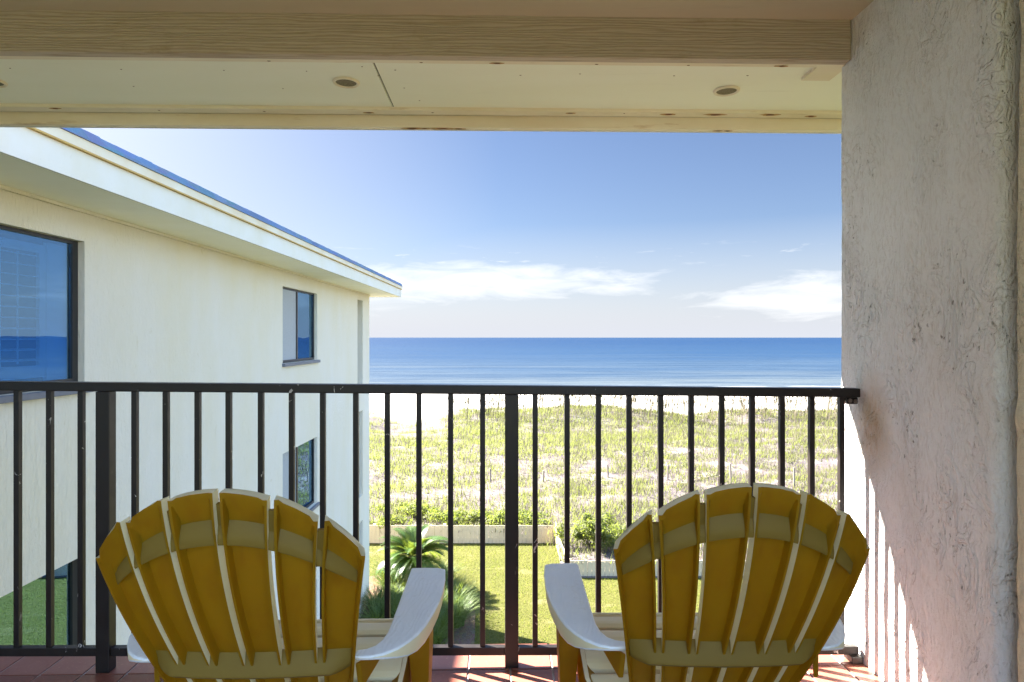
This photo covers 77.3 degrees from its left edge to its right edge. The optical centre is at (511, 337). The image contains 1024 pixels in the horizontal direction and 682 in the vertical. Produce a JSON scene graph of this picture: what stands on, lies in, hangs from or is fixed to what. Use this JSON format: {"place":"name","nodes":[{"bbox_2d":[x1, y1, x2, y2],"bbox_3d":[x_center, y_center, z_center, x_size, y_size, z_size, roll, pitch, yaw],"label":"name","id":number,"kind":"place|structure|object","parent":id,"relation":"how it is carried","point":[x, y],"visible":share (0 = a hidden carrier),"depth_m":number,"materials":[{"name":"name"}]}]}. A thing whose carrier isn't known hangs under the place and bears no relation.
{"place":"outdoors","nodes":[
{"label":"outdoors","id":0,"kind":"place"},
{"bbox_2d":[0,655,883,681],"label":"balcony floor","id":1,"kind":"structure","parent":0,"point":[544,668],"depth_m":2.39,"materials":[{"name":"tile"}]},
{"bbox_2d":[96,488,444,681],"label":"adirondack chair","id":2,"kind":"object","parent":1,"relation":"on","point":[193,598],"visible":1,"depth_m":1.23,"materials":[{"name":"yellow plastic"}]},
{"bbox_2d":[0,381,862,672],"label":"balcony railing","id":3,"kind":"object","parent":1,"relation":"on","point":[104,649],"visible":0.71,"depth_m":2.41,"materials":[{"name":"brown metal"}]},
{"bbox_2d":[544,483,870,681],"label":"adirondack chair","id":4,"kind":"object","parent":1,"relation":"on","point":[778,619],"visible":1,"depth_m":1.29,"materials":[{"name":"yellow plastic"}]},
{"bbox_2d":[841,0,1023,681],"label":"stucco wall","id":5,"kind":"structure","parent":1,"relation":"on","point":[932,195],"depth_m":2.04,"materials":[{"name":"white paint"}]},
{"bbox_2d":[0,56,845,133],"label":"roof eave","id":6,"kind":"object","parent":5,"relation":"on","point":[185,93],"visible":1,"depth_m":2.93,"materials":[{"name":"beige paint"}]},
{"bbox_2d":[0,0,872,19],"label":"balcony ceiling","id":7,"kind":"structure","parent":5,"relation":"on","point":[804,9],"depth_m":2.43,"materials":[{"name":"paint"}]},
{"bbox_2d":[0,10,850,64],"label":"wooden beam","id":8,"kind":"structure","parent":7,"relation":"attached to","point":[74,33],"depth_m":2.48,"materials":[{"name":"paint"}]},
{"bbox_2d":[82,128,841,337],"label":"sky","id":9,"kind":"structure","parent":0,"point":[484,234],"materials":[{"name":"blue"}]},
{"bbox_2d":[369,543,741,643],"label":"lawn","id":10,"kind":"structure","parent":0,"point":[522,597],"depth_m":17.91,"materials":[{"name":"green plant"}]},
{"bbox_2d":[0,127,402,644],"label":"apartment building","id":11,"kind":"structure","parent":10,"relation":"on","point":[118,264],"depth_m":6.44,"materials":[{"name":"beige paint"}]},
{"bbox_2d":[0,559,76,644],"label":"window","id":12,"kind":"structure","parent":11,"relation":"in","point":[65,577],"depth_m":5.96,"materials":[{"name":"green glass"}]},
{"bbox_2d":[0,225,93,403],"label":"window","id":13,"kind":"structure","parent":11,"relation":"in","point":[39,272],"depth_m":5.54,"materials":[{"name":"blue glass"}]},
{"bbox_2d":[282,287,320,366],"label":"window","id":14,"kind":"structure","parent":11,"relation":"in","point":[298,306],"depth_m":11.44,"materials":[{"name":"blue glass"}]},
{"bbox_2d":[283,438,319,510],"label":"window","id":15,"kind":"structure","parent":11,"relation":"in","point":[304,453],"depth_m":12.72,"materials":[{"name":"blue glass"}]},
{"bbox_2d":[361,575,474,643],"bbox_3d":[-2.720,6.985,12.450,3.760,0.001,12.900,0,0,0],"label":"mulch bed","id":16,"kind":"object","parent":10,"relation":"on","point":[468,636],"visible":0.17,"depth_m":15.36,"materials":[{"name":"brown wood"}]},
{"bbox_2d":[359,594,398,618],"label":"strap leaf plant","id":17,"kind":"object","parent":16,"relation":"on","point":[377,614],"visible":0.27,"depth_m":15.37,"materials":[{"name":"green plant"}]},
{"bbox_2d":[361,580,401,615],"bbox_3d":[-3.449,6.633,16.166,1.852,0.714,1.898,0,0,0],"label":"strap leaf plant","id":18,"kind":"object","parent":16,"relation":"on","point":[371,597],"visible":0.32,"depth_m":16.28,"materials":[{"name":"green plant"}]},
{"bbox_2d":[364,590,400,617],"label":"strap leaf plant","id":19,"kind":"object","parent":16,"relation":"on","point":[394,602],"visible":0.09,"depth_m":15.77,"materials":[{"name":"green plant"}]},
{"bbox_2d":[362,578,405,604],"bbox_3d":[-3.090,6.631,16.387,1.881,0.717,1.906,0,0,0],"label":"strap leaf plant","id":20,"kind":"object","parent":16,"relation":"on","point":[402,587],"visible":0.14,"depth_m":16.58,"materials":[{"name":"green plant"}]},
{"bbox_2d":[369,565,403,587],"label":"strap leaf plant","id":21,"kind":"object","parent":16,"relation":"on","point":[377,577],"visible":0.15,"depth_m":17.58,"materials":[{"name":"green plant"}]},
{"bbox_2d":[369,585,404,612],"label":"strap leaf plant","id":22,"kind":"object","parent":16,"relation":"on","point":[392,596],"visible":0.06,"depth_m":16.12,"materials":[{"name":"green plant"}]},
{"bbox_2d":[369,557,405,575],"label":"strap leaf plant","id":23,"kind":"object","parent":16,"relation":"on","point":[376,567],"visible":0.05,"depth_m":18.25,"materials":[{"name":"green plant"}]},
{"bbox_2d":[371,574,407,595],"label":"strap leaf plant","id":24,"kind":"object","parent":16,"relation":"on","point":[396,582],"visible":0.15,"depth_m":17.08,"materials":[{"name":"green plant"}]},
{"bbox_2d":[376,571,408,589],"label":"strap leaf plant","id":25,"kind":"object","parent":16,"relation":"on","point":[395,579],"visible":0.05,"depth_m":17.41,"materials":[{"name":"green plant"}]},
{"bbox_2d":[375,523,447,581],"bbox_3d":[-2.740,6.175,17.756,2.108,1.631,2.029,0,0,37],"label":"sago palm","id":26,"kind":"object","parent":16,"relation":"on","point":[405,546],"visible":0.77,"depth_m":17.55,"materials":[{"name":"green plant"}]},
{"bbox_2d":[435,594,462,625],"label":"strap leaf plant","id":27,"kind":"object","parent":16,"relation":"on","point":[444,603],"visible":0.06,"depth_m":15.73,"materials":[{"name":"green plant"}]},
{"bbox_2d":[433,613,465,643],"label":"strap leaf plant","id":28,"kind":"object","parent":16,"relation":"on","point":[437,639],"visible":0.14,"depth_m":14.32,"materials":[{"name":"green plant"}]},
{"bbox_2d":[434,557,465,579],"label":"strap leaf plant","id":29,"kind":"object","parent":16,"relation":"on","point":[437,566],"visible":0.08,"depth_m":18.21,"materials":[{"name":"green plant"}]},
{"bbox_2d":[434,599,478,638],"bbox_3d":[-1.585,6.632,15.037,1.665,0.715,1.882,0,0,29],"label":"strap leaf plant","id":30,"kind":"object","parent":16,"relation":"on","point":[444,620],"visible":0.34,"depth_m":15.08,"materials":[{"name":"green plant"}]},
{"bbox_2d":[445,569,472,587],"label":"strap leaf plant","id":31,"kind":"object","parent":16,"relation":"on","point":[457,579],"visible":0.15,"depth_m":17.42,"materials":[{"name":"green plant"}]},
{"bbox_2d":[442,582,477,614],"bbox_3d":[-1.499,6.635,16.223,1.804,0.710,1.790,0,0,41],"label":"strap leaf plant","id":32,"kind":"object","parent":16,"relation":"on","point":[463,590],"visible":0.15,"depth_m":16.36,"materials":[{"name":"green plant"}]},
{"bbox_2d":[444,574,479,605],"bbox_3d":[-1.505,6.628,16.825,1.747,0.723,1.699,0,0,0],"label":"strap leaf plant","id":33,"kind":"object","parent":16,"relation":"on","point":[459,587],"visible":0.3,"depth_m":16.89,"materials":[{"name":"green plant"}]},
{"bbox_2d":[441,590,486,627],"bbox_3d":[-1.393,6.642,15.536,1.828,0.697,1.786,0,0,0],"label":"strap leaf plant","id":34,"kind":"object","parent":16,"relation":"on","point":[462,608],"visible":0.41,"depth_m":15.65,"materials":[{"name":"green plant"}]},
{"bbox_2d":[369,394,836,577],"bbox_3d":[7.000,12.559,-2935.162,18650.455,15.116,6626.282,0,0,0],"label":"ground","id":35,"kind":"structure","parent":0,"point":[404,405],"depth_m":32.33,"materials":[{"name":"beige sand"}]},
{"bbox_2d":[370,511,411,527],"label":"bush","id":36,"kind":"object","parent":35,"relation":"on","point":[394,519],"visible":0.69,"depth_m":22.40,"materials":[{"name":"green plant"}]},
{"bbox_2d":[374,500,438,515],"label":"bush","id":37,"kind":"object","parent":35,"relation":"on","point":[403,506],"visible":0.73,"depth_m":23.48,"materials":[{"name":"green plant"}]},
{"bbox_2d":[408,507,479,523],"bbox_3d":[-2.487,6.398,22.890,2.816,0.565,1.377,0,0,0],"label":"bush","id":38,"kind":"object","parent":35,"relation":"on","point":[434,513],"visible":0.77,"depth_m":22.72,"materials":[{"name":"green plant"}]},
{"bbox_2d":[369,524,553,542],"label":"low wall","id":39,"kind":"structure","parent":35,"relation":"on","point":[465,535],"depth_m":21.79,"materials":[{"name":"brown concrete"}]},
{"bbox_2d":[466,509,504,526],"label":"bush","id":40,"kind":"object","parent":35,"relation":"on","point":[491,519],"visible":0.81,"depth_m":22.51,"materials":[{"name":"green plant"}]},
{"bbox_2d":[501,509,549,524],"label":"bush","id":41,"kind":"object","parent":35,"relation":"on","point":[525,517],"visible":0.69,"depth_m":22.54,"materials":[{"name":"green plant"}]},
{"bbox_2d":[554,512,618,549],"bbox_3d":[2.401,6.107,20.115,1.961,1.221,1.437,0,0,26],"label":"bush","id":42,"kind":"object","parent":35,"relation":"on","point":[585,528],"visible":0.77,"depth_m":19.91,"materials":[{"name":"green plant"}]},
{"bbox_2d":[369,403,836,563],"bbox_3d":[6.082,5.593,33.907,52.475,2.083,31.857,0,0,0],"label":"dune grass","id":43,"kind":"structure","parent":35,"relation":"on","point":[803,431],"depth_m":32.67,"materials":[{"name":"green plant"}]},
{"bbox_2d":[369,405,836,564],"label":"dry dune grass","id":44,"kind":"structure","parent":35,"relation":"on","point":[589,438],"depth_m":31.78,"materials":[{"name":"yellow plant"}]},
{"bbox_2d":[610,520,635,535],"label":"bush","id":45,"kind":"object","parent":35,"relation":"on","point":[619,527],"visible":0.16,"depth_m":20.84,"materials":[{"name":"green plant"}]},
{"bbox_2d":[440,394,836,424],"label":"sea oats","id":46,"kind":"object","parent":35,"relation":"on","point":[741,400],"visible":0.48,"depth_m":44.94,"materials":[{"name":"plant"}]},
{"bbox_2d":[570,558,745,575],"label":"low wall","id":47,"kind":"structure","parent":35,"relation":"on","point":[608,568],"depth_m":18.72,"materials":[{"name":"beige concrete"}]},
{"bbox_2d":[677,470,716,483],"bbox_3d":[8.130,6.115,27.994,3.022,0.291,0.616,0,0,-45],"label":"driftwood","id":48,"kind":"object","parent":35,"relation":"on","point":[698,477],"visible":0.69,"depth_m":28.16,"materials":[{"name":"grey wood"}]},
{"bbox_2d":[730,463,731,483],"bbox_3d":[9.295,5.872,27.198,0.092,1.071,0.080,0,0,-22],"label":"wooden post","id":49,"kind":"object","parent":35,"relation":"on","point":[730,475],"visible":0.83,"depth_m":27.17,"materials":[{"name":"grey wood"}]},
{"bbox_2d":[793,467,794,487],"bbox_3d":[11.816,5.974,26.801,0.084,1.070,0.078,0,0,23],"label":"wooden post","id":50,"kind":"object","parent":35,"relation":"on","point":[794,476],"visible":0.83,"depth_m":26.77,"materials":[{"name":"grey wood"}]},
{"bbox_2d":[369,338,841,387],"bbox_3d":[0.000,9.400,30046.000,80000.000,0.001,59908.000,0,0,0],"label":"sea","id":51,"kind":"structure","parent":0,"point":[764,362],"depth_m":250.46,"materials":[{"name":"liquid"}]}
]}

